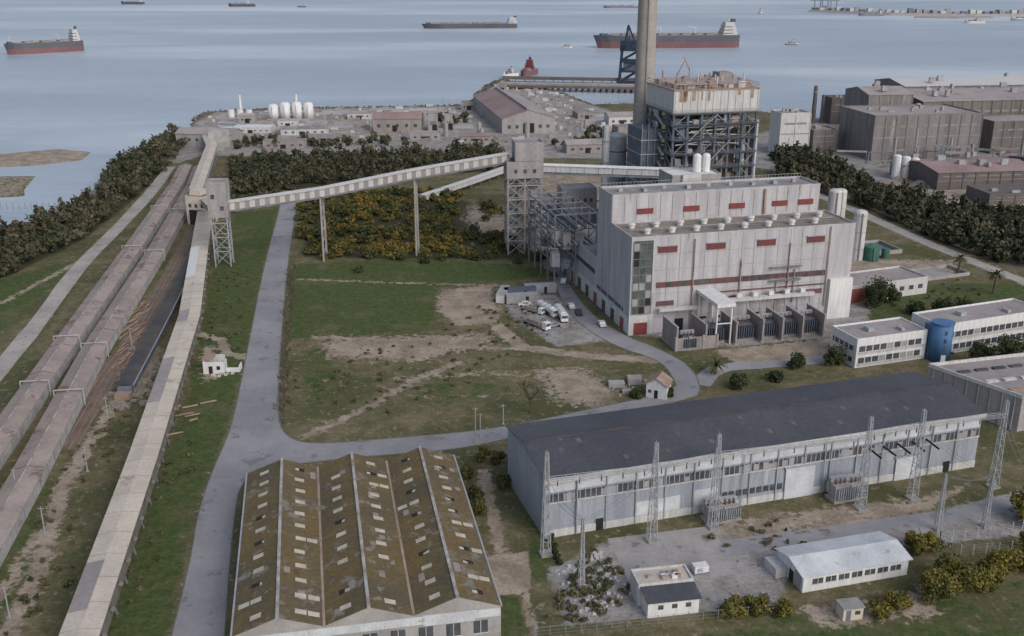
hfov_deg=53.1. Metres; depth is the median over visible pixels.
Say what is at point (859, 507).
lattice mast
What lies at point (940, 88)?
roof units
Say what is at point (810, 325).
power transformer
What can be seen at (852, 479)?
power transformer
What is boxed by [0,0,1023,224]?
sea
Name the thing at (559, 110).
quay road
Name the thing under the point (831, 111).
pilasters
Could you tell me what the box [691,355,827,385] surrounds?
forecourt path
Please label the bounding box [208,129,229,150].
tower block
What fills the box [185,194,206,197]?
parapet
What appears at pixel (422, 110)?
industrial shed
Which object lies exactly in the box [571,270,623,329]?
side doors red
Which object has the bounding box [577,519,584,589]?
lattice mast
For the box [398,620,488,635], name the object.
windows frame
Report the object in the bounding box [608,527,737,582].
concrete pad
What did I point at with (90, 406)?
track ballast
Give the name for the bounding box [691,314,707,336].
slab
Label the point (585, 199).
windows
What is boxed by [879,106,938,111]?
roof units
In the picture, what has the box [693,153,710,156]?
tank tops
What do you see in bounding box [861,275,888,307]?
round tree
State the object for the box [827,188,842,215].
storage silo
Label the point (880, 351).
spandrel
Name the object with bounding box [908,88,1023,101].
roof
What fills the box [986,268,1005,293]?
palm tree
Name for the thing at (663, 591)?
utility shed
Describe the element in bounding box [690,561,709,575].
generator box
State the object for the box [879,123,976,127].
windows
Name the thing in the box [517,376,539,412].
bare tree
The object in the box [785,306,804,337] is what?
slab
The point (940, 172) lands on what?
ore shed
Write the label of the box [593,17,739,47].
tanker ship
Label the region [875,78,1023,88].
walls
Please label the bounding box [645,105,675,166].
walkway side
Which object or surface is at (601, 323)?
parked car
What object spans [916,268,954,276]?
tank slab
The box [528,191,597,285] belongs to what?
pipe rack
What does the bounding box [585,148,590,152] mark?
door
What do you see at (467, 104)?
industrial shed
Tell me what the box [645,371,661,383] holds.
roof
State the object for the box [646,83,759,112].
penthouse walls
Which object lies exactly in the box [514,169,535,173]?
windows
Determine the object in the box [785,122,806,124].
windows
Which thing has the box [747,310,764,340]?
slab
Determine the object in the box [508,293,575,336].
scrap yard
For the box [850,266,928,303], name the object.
workshop annex
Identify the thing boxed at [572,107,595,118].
industrial shed
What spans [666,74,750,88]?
roof machinery
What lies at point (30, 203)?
post and wire fence
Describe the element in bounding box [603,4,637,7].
barge
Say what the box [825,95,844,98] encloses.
parapet
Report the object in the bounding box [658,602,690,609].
windows
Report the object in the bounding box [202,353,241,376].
ruined hut
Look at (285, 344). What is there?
bare roadside trees
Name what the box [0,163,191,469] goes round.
railway track
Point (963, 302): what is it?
round tree
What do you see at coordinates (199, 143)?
walls
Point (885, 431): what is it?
busbar gantry
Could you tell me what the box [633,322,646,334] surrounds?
red door
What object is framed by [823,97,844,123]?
walls
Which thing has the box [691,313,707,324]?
coping
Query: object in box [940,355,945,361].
door
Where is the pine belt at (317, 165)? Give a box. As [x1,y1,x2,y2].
[227,137,504,191]
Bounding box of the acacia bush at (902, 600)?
[883,589,916,610]
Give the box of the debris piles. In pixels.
[555,507,871,617]
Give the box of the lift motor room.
[712,71,731,79]
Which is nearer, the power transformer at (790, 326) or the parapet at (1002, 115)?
the power transformer at (790, 326)
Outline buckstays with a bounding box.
[663,126,737,174]
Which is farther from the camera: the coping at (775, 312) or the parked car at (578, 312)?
the parked car at (578, 312)
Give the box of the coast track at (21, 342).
[0,166,175,380]
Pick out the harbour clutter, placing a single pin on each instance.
(499, 136)
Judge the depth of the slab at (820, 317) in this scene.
289.39 m
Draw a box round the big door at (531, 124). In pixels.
[523,123,533,132]
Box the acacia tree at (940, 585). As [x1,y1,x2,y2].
[917,566,964,605]
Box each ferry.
[965,18,984,23]
[1010,17,1023,19]
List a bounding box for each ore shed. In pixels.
[908,151,1023,189]
[966,183,1023,205]
[1009,155,1023,160]
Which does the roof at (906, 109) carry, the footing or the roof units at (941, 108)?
the roof units at (941, 108)
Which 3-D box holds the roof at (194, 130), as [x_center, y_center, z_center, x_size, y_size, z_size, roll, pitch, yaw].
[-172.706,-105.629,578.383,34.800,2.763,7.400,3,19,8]
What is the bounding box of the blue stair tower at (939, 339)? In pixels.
[924,318,955,361]
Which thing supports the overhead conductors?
attached to the lattice mast at (545, 553)
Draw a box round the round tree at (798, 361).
[786,351,806,368]
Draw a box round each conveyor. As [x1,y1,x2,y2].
[59,210,212,635]
[114,253,189,399]
[189,134,217,189]
[201,198,207,211]
[228,152,509,261]
[418,166,502,200]
[543,163,671,178]
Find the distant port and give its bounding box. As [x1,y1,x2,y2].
[808,0,1023,18]
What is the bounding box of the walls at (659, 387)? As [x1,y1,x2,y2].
[646,379,670,399]
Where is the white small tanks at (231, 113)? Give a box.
[228,109,251,117]
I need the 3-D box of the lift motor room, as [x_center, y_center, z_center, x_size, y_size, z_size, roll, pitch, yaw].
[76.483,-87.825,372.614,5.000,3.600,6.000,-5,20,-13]
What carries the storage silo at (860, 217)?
on the ground at (344, 313)
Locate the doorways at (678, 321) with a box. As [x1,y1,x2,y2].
[674,308,794,329]
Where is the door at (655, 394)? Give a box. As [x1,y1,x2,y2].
[654,390,657,398]
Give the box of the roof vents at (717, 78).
[681,73,744,85]
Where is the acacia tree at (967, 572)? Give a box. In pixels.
[933,541,989,590]
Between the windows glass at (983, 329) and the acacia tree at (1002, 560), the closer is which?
the acacia tree at (1002, 560)
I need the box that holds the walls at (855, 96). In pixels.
[844,87,912,105]
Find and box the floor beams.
[647,106,755,176]
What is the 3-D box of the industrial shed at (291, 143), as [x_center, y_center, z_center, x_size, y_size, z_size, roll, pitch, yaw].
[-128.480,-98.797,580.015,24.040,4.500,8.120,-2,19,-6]
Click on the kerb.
(372, 439)
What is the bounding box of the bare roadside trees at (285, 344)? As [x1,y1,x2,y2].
[272,263,297,423]
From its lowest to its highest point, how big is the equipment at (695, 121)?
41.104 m
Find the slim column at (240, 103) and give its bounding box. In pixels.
[238,94,297,108]
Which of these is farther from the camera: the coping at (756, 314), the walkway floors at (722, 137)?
the walkway floors at (722, 137)
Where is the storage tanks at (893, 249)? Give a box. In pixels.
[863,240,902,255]
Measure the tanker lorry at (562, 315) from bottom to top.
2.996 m
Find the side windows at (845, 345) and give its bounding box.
[833,335,852,362]
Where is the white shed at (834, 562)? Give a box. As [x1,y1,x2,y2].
[764,531,912,592]
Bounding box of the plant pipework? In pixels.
[836,128,1023,173]
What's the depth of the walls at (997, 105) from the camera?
583.58 m
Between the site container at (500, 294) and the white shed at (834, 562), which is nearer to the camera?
the white shed at (834, 562)
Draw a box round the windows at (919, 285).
[894,284,922,290]
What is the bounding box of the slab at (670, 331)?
[662,317,678,346]
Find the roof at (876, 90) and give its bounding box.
[857,86,913,94]
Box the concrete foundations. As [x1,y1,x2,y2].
[608,375,646,395]
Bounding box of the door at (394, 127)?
[392,125,396,131]
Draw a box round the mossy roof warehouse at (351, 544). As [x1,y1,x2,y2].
[230,446,502,635]
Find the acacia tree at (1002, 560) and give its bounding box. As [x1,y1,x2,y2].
[976,547,1023,578]
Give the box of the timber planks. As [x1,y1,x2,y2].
[101,301,216,434]
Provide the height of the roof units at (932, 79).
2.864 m
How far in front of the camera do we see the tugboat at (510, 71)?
938.44 m
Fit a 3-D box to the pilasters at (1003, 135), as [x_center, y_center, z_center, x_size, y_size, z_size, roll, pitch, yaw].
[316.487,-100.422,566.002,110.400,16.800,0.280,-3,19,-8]
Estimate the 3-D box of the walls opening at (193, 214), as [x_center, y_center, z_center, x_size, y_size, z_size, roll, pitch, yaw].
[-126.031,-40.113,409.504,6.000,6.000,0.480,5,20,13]
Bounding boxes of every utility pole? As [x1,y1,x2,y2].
[0,585,11,618]
[37,506,47,535]
[81,445,89,471]
[474,407,476,442]
[477,413,482,437]
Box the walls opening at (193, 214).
[189,210,196,224]
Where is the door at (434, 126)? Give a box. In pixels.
[432,124,436,130]
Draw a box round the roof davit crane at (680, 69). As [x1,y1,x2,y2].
[676,57,689,83]
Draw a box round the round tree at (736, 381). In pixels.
[729,372,749,389]
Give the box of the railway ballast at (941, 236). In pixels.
[827,184,1023,272]
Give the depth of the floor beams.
358.57 m
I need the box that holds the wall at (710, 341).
[677,335,716,350]
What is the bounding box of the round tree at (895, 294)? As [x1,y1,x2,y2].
[876,278,901,301]
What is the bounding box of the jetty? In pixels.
[501,76,695,92]
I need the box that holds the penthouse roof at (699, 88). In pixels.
[646,82,760,91]
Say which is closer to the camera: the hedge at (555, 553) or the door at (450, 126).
the hedge at (555, 553)
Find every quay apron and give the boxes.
[216,107,455,118]
[222,120,353,128]
[439,113,473,127]
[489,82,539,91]
[575,113,611,132]
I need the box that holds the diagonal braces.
[647,107,754,177]
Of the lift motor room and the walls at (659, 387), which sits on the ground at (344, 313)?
the walls at (659, 387)
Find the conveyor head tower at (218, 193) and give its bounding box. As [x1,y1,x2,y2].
[205,178,233,266]
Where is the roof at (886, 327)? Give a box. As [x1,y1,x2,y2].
[837,319,922,338]
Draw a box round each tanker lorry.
[536,299,557,316]
[554,303,567,322]
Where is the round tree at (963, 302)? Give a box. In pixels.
[954,294,975,305]
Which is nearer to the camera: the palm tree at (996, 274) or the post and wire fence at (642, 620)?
the post and wire fence at (642, 620)
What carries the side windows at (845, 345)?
attached to the walls at (856, 344)
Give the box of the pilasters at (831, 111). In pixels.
[830,99,841,122]
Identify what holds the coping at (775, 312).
on the slab at (778, 320)
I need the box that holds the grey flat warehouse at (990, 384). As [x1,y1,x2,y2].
[928,353,1023,431]
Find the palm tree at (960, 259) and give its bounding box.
[952,254,966,272]
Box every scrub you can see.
[0,267,980,635]
[230,183,297,213]
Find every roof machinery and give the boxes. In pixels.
[657,76,751,87]
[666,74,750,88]
[673,81,745,87]
[674,79,709,88]
[679,77,727,88]
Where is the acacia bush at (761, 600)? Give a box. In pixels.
[743,592,774,617]
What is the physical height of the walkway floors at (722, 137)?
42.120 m
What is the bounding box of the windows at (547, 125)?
[508,124,549,128]
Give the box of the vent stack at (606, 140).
[601,125,610,185]
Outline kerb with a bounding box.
[171,190,699,635]
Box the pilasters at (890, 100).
[868,95,913,104]
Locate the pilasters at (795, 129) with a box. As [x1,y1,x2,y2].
[778,114,811,147]
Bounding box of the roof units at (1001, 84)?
[945,82,1017,95]
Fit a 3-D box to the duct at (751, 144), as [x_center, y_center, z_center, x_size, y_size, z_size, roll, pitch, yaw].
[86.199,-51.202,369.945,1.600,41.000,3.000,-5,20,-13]
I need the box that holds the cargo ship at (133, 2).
[121,0,144,3]
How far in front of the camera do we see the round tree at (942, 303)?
303.56 m
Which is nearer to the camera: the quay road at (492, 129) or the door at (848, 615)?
the door at (848, 615)
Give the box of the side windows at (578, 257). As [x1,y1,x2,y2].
[569,249,622,310]
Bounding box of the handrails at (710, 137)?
[644,101,760,179]
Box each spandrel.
[857,344,923,366]
[951,327,1023,351]
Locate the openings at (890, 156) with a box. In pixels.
[888,148,960,159]
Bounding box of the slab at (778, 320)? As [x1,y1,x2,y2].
[766,308,784,339]
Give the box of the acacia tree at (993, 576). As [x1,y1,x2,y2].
[974,564,1004,592]
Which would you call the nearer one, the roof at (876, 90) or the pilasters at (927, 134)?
the pilasters at (927, 134)
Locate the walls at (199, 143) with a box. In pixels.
[175,129,243,148]
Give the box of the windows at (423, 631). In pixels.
[363,619,487,635]
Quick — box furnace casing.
[666,114,736,176]
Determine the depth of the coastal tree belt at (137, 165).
414.10 m
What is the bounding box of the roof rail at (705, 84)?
[647,76,760,87]
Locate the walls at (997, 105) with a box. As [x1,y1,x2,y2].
[913,97,1023,114]
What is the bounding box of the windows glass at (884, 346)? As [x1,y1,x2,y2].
[858,338,921,363]
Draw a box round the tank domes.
[268,101,312,106]
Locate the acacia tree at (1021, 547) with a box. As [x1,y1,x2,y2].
[1008,539,1023,570]
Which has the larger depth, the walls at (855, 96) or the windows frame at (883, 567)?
the walls at (855, 96)
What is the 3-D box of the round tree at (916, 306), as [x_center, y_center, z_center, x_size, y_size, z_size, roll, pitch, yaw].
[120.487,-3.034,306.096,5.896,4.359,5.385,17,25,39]
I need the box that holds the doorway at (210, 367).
[208,366,212,373]
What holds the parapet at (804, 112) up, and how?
on the roof at (790, 111)
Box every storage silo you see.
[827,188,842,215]
[838,188,846,217]
[852,209,867,260]
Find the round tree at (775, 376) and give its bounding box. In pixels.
[765,369,783,382]
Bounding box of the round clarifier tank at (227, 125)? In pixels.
[218,123,246,127]
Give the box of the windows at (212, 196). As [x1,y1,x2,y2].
[210,195,223,210]
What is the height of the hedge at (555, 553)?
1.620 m
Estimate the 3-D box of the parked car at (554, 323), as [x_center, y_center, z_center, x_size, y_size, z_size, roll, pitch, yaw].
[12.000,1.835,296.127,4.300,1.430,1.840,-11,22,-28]
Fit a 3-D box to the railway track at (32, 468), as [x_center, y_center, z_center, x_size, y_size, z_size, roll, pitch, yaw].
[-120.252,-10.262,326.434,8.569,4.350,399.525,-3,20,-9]
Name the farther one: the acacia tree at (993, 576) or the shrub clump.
the shrub clump
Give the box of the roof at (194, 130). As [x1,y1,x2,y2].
[174,127,237,134]
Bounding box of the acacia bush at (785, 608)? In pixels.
[772,597,795,617]
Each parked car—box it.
[518,300,531,306]
[551,321,560,327]
[560,278,566,283]
[567,302,574,309]
[575,309,582,315]
[597,320,605,327]
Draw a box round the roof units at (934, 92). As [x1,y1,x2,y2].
[925,84,983,95]
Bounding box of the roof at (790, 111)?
[777,110,803,112]
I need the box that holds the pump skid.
[268,119,309,120]
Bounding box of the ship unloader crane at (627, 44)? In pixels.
[616,25,636,83]
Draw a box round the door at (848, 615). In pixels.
[846,611,850,620]
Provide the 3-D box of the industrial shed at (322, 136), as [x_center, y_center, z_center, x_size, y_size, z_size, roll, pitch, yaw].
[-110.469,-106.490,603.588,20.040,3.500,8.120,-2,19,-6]
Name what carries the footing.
on the ground at (344, 313)
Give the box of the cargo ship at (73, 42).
[4,24,83,54]
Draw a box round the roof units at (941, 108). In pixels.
[867,103,943,109]
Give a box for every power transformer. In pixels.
[679,329,697,350]
[700,496,726,523]
[702,317,724,342]
[720,494,740,521]
[732,315,753,340]
[758,313,776,337]
[777,311,795,336]
[797,309,816,334]
[824,474,853,504]
[846,472,867,500]
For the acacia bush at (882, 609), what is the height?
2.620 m
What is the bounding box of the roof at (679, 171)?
[663,169,715,174]
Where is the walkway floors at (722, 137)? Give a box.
[665,111,760,179]
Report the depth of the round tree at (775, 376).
256.64 m
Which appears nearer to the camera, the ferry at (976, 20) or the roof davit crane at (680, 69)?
the roof davit crane at (680, 69)
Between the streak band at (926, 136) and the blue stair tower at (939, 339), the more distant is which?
the streak band at (926, 136)
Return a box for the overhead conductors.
[545,418,1023,519]
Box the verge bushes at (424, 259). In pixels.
[353,249,549,271]
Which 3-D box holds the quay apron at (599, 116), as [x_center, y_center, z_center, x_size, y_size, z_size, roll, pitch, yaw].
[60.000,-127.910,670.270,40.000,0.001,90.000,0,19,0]
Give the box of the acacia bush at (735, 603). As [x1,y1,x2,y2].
[716,593,747,619]
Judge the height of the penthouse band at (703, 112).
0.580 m
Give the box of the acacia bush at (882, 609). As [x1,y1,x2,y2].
[864,598,893,619]
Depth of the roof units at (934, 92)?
604.86 m
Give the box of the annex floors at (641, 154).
[625,134,661,182]
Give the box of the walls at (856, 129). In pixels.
[837,107,982,160]
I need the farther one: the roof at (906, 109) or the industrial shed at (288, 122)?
the industrial shed at (288, 122)
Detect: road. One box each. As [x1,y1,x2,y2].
[172,188,699,635]
[250,126,570,140]
[525,93,611,130]
[720,495,1021,554]
[819,194,1023,283]
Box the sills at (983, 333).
[951,326,1023,350]
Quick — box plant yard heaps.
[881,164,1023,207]
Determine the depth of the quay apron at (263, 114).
719.59 m
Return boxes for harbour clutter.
[196,81,611,151]
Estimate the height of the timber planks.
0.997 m
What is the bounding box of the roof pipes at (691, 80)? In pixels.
[654,76,753,84]
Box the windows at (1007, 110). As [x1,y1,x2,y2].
[974,109,1023,111]
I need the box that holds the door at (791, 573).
[788,568,793,582]
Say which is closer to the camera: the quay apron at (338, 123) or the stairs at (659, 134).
the stairs at (659, 134)
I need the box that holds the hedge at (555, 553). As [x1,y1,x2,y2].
[549,533,563,564]
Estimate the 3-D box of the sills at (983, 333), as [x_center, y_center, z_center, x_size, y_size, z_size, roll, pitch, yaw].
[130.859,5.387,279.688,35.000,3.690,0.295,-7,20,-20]
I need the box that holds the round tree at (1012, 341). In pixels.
[999,333,1023,352]
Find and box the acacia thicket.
[293,185,544,261]
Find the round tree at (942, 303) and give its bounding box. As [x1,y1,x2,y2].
[930,295,957,309]
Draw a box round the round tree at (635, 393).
[629,388,641,398]
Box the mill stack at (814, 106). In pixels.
[811,86,824,123]
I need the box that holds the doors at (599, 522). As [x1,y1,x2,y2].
[596,461,949,530]
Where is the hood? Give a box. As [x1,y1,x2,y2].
[189,188,205,195]
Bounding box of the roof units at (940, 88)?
[925,86,956,92]
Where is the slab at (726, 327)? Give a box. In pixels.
[720,312,737,343]
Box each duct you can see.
[658,287,814,343]
[747,118,758,177]
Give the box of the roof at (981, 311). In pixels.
[918,300,1023,322]
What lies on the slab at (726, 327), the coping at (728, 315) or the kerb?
the coping at (728, 315)
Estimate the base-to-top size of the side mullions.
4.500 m
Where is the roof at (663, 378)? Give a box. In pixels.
[657,371,672,387]
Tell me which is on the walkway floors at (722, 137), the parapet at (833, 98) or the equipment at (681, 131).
the equipment at (681, 131)
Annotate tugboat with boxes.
[502,65,518,77]
[520,55,537,75]
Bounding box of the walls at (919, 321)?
[911,314,1023,352]
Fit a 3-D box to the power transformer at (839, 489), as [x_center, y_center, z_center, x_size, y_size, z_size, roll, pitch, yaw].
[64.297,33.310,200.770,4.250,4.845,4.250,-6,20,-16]
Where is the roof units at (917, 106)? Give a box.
[911,104,922,108]
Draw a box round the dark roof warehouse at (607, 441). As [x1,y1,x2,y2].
[505,371,986,538]
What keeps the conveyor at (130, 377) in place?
on the ground at (344, 313)
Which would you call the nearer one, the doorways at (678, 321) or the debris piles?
the debris piles
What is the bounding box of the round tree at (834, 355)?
[823,343,847,365]
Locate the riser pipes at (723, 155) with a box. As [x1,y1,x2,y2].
[687,131,747,178]
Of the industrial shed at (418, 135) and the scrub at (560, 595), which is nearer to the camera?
the scrub at (560, 595)
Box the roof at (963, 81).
[890,76,1023,86]
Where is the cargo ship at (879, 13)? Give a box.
[858,10,883,15]
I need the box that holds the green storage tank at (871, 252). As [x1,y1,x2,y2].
[863,244,889,261]
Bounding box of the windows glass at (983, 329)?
[953,321,1023,348]
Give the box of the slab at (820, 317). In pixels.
[806,305,825,335]
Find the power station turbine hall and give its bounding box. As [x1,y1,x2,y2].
[558,173,855,335]
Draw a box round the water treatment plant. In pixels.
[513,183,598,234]
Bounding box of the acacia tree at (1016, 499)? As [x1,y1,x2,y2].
[1008,485,1023,521]
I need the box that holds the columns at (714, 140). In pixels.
[645,106,757,179]
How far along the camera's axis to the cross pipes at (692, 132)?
357.54 m
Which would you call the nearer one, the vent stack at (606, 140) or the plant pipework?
the vent stack at (606, 140)
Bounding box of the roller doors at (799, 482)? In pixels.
[783,456,916,498]
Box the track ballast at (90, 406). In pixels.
[62,224,194,449]
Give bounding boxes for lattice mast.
[538,451,552,557]
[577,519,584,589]
[644,441,658,543]
[705,432,721,530]
[852,416,873,511]
[904,409,926,501]
[932,474,947,531]
[979,474,994,528]
[985,399,1009,489]
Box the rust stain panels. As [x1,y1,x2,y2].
[679,89,753,101]
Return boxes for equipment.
[673,114,744,166]
[675,114,722,138]
[677,115,722,166]
[695,115,740,177]
[698,116,740,165]
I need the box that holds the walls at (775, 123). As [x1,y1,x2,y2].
[768,111,810,152]
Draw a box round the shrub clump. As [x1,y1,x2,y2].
[460,446,511,514]
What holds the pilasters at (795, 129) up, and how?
attached to the walls at (775, 123)
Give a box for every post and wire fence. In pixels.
[0,202,57,209]
[534,603,777,635]
[940,531,1023,554]
[941,520,1023,539]
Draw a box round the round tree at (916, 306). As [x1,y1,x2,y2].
[905,299,925,313]
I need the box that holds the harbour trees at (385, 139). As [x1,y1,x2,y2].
[232,111,611,148]
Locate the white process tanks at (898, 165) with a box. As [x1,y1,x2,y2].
[891,154,919,178]
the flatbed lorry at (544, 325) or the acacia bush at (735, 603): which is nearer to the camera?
the acacia bush at (735, 603)
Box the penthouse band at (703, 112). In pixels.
[645,104,758,114]
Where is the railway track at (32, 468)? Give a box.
[0,165,197,566]
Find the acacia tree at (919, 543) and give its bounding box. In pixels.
[903,528,945,555]
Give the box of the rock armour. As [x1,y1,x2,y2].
[90,78,767,196]
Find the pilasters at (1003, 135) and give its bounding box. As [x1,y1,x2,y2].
[989,123,1023,153]
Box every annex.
[626,123,660,184]
[809,125,837,152]
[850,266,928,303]
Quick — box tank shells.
[268,104,313,118]
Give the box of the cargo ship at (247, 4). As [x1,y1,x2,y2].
[228,0,254,6]
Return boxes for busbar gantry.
[546,465,655,485]
[655,453,718,473]
[718,435,869,459]
[868,422,922,439]
[923,412,1006,430]
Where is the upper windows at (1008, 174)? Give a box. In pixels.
[944,174,1021,176]
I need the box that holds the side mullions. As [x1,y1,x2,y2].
[834,336,853,361]
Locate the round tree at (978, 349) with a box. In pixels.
[963,339,999,358]
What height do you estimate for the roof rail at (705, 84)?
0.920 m
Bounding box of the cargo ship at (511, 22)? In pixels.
[422,16,516,28]
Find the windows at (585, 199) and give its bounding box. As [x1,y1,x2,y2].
[566,198,592,201]
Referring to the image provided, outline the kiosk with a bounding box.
[835,597,865,620]
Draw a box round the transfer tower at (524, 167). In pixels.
[503,138,543,254]
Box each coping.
[663,315,678,327]
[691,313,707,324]
[721,310,738,322]
[747,308,764,319]
[766,307,784,318]
[786,305,805,316]
[807,303,826,314]
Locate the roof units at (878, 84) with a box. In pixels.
[874,81,888,90]
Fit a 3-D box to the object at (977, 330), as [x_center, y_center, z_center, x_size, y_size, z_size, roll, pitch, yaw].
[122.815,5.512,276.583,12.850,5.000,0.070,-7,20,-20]
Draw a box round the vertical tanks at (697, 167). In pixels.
[692,156,710,171]
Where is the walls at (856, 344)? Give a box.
[830,328,927,367]
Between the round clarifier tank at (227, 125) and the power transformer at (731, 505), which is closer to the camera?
the power transformer at (731, 505)
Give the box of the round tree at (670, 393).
[667,386,673,396]
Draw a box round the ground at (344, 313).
[0,79,1023,635]
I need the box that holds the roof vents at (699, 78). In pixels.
[662,70,733,88]
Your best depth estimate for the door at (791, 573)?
174.50 m
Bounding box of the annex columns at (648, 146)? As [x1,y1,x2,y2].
[640,123,661,183]
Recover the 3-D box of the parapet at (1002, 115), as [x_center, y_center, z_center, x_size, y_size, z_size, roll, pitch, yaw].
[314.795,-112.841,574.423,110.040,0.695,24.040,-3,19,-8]
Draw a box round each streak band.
[780,133,808,134]
[874,134,979,138]
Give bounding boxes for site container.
[495,285,509,302]
[505,285,535,292]
[505,291,538,303]
[524,282,556,292]
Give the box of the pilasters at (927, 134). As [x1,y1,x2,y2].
[870,114,983,160]
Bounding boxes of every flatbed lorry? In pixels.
[520,305,544,314]
[523,317,550,331]
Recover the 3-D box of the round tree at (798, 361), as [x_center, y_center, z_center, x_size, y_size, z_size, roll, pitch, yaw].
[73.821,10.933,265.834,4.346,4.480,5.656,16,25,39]
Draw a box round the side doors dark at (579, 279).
[563,269,613,320]
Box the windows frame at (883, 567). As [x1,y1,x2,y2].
[812,567,900,584]
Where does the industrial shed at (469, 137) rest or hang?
on the ground at (344, 313)
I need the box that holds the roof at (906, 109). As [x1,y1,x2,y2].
[848,105,976,114]
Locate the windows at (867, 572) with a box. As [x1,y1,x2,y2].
[812,564,900,583]
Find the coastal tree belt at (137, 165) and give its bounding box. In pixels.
[0,123,187,275]
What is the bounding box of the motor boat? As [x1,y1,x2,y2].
[785,39,797,44]
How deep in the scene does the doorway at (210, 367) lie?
262.06 m
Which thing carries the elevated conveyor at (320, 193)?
on the ground at (344, 313)
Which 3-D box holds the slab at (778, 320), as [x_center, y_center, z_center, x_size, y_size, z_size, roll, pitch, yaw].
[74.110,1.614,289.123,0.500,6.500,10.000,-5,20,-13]
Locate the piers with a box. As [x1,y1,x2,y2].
[674,333,718,351]
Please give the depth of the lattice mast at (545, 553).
179.87 m
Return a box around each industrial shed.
[232,124,275,132]
[238,113,256,122]
[262,138,306,148]
[278,119,298,125]
[280,125,328,135]
[307,133,341,141]
[347,110,372,118]
[372,112,422,131]
[408,108,437,116]
[410,130,440,140]
[428,112,437,130]
[444,113,452,129]
[459,133,491,142]
[461,100,474,109]
[497,83,506,89]
[562,138,603,153]
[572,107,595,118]
[604,111,632,125]
[612,123,632,140]
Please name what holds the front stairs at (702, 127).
attached to the walkway floors at (722, 137)
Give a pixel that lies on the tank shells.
(285, 112)
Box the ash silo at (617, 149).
[608,132,626,185]
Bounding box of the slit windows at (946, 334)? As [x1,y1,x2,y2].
[943,331,947,350]
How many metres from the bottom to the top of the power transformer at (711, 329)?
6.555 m
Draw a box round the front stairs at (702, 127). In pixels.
[688,114,729,159]
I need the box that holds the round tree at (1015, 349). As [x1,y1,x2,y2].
[986,333,1023,355]
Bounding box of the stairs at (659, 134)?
[652,109,663,179]
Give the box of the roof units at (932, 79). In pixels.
[928,77,935,81]
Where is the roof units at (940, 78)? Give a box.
[936,73,1011,80]
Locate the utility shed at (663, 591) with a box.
[630,564,701,617]
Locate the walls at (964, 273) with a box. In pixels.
[911,264,969,280]
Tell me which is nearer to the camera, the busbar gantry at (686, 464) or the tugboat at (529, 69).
the busbar gantry at (686, 464)
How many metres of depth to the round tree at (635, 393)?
247.43 m
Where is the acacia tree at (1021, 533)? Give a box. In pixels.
[1018,530,1023,544]
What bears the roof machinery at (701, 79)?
on the penthouse walls at (660, 97)
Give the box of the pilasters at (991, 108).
[923,100,1022,114]
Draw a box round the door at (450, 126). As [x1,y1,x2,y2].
[448,123,452,129]
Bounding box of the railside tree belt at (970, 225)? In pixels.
[767,140,1023,264]
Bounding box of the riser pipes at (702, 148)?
[701,118,748,177]
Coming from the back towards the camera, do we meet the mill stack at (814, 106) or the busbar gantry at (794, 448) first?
the mill stack at (814, 106)
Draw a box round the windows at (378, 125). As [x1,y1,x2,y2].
[377,124,416,126]
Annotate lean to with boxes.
[682,174,701,181]
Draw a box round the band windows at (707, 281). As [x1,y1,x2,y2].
[666,271,821,286]
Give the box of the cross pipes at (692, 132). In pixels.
[675,117,749,145]
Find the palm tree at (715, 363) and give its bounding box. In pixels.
[705,354,727,374]
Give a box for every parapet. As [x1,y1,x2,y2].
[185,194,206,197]
[659,167,720,176]
[771,109,810,113]
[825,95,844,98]
[832,317,927,340]
[841,104,982,116]
[912,298,1023,324]
[983,114,1023,122]
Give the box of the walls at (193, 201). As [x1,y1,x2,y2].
[185,197,217,223]
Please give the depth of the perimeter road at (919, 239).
383.60 m
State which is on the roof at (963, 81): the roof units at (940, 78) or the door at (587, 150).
the roof units at (940, 78)
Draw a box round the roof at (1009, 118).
[984,115,1023,120]
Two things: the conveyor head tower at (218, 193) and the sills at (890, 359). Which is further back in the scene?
the conveyor head tower at (218, 193)
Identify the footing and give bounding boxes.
[660,337,673,349]
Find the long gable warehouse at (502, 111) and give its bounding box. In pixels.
[473,87,555,133]
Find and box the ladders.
[271,105,307,118]
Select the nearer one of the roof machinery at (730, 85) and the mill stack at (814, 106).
the roof machinery at (730, 85)
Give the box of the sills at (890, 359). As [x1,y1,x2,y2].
[856,343,924,364]
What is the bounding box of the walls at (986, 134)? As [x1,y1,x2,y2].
[979,120,1023,153]
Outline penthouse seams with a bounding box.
[675,89,758,112]
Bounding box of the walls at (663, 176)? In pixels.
[659,170,720,182]
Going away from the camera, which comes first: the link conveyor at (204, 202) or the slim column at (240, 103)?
the link conveyor at (204, 202)
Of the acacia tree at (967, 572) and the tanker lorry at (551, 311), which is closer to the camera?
the acacia tree at (967, 572)
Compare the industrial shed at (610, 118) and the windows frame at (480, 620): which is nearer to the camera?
the windows frame at (480, 620)
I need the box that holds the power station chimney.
[633,0,657,125]
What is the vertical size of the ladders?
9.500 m

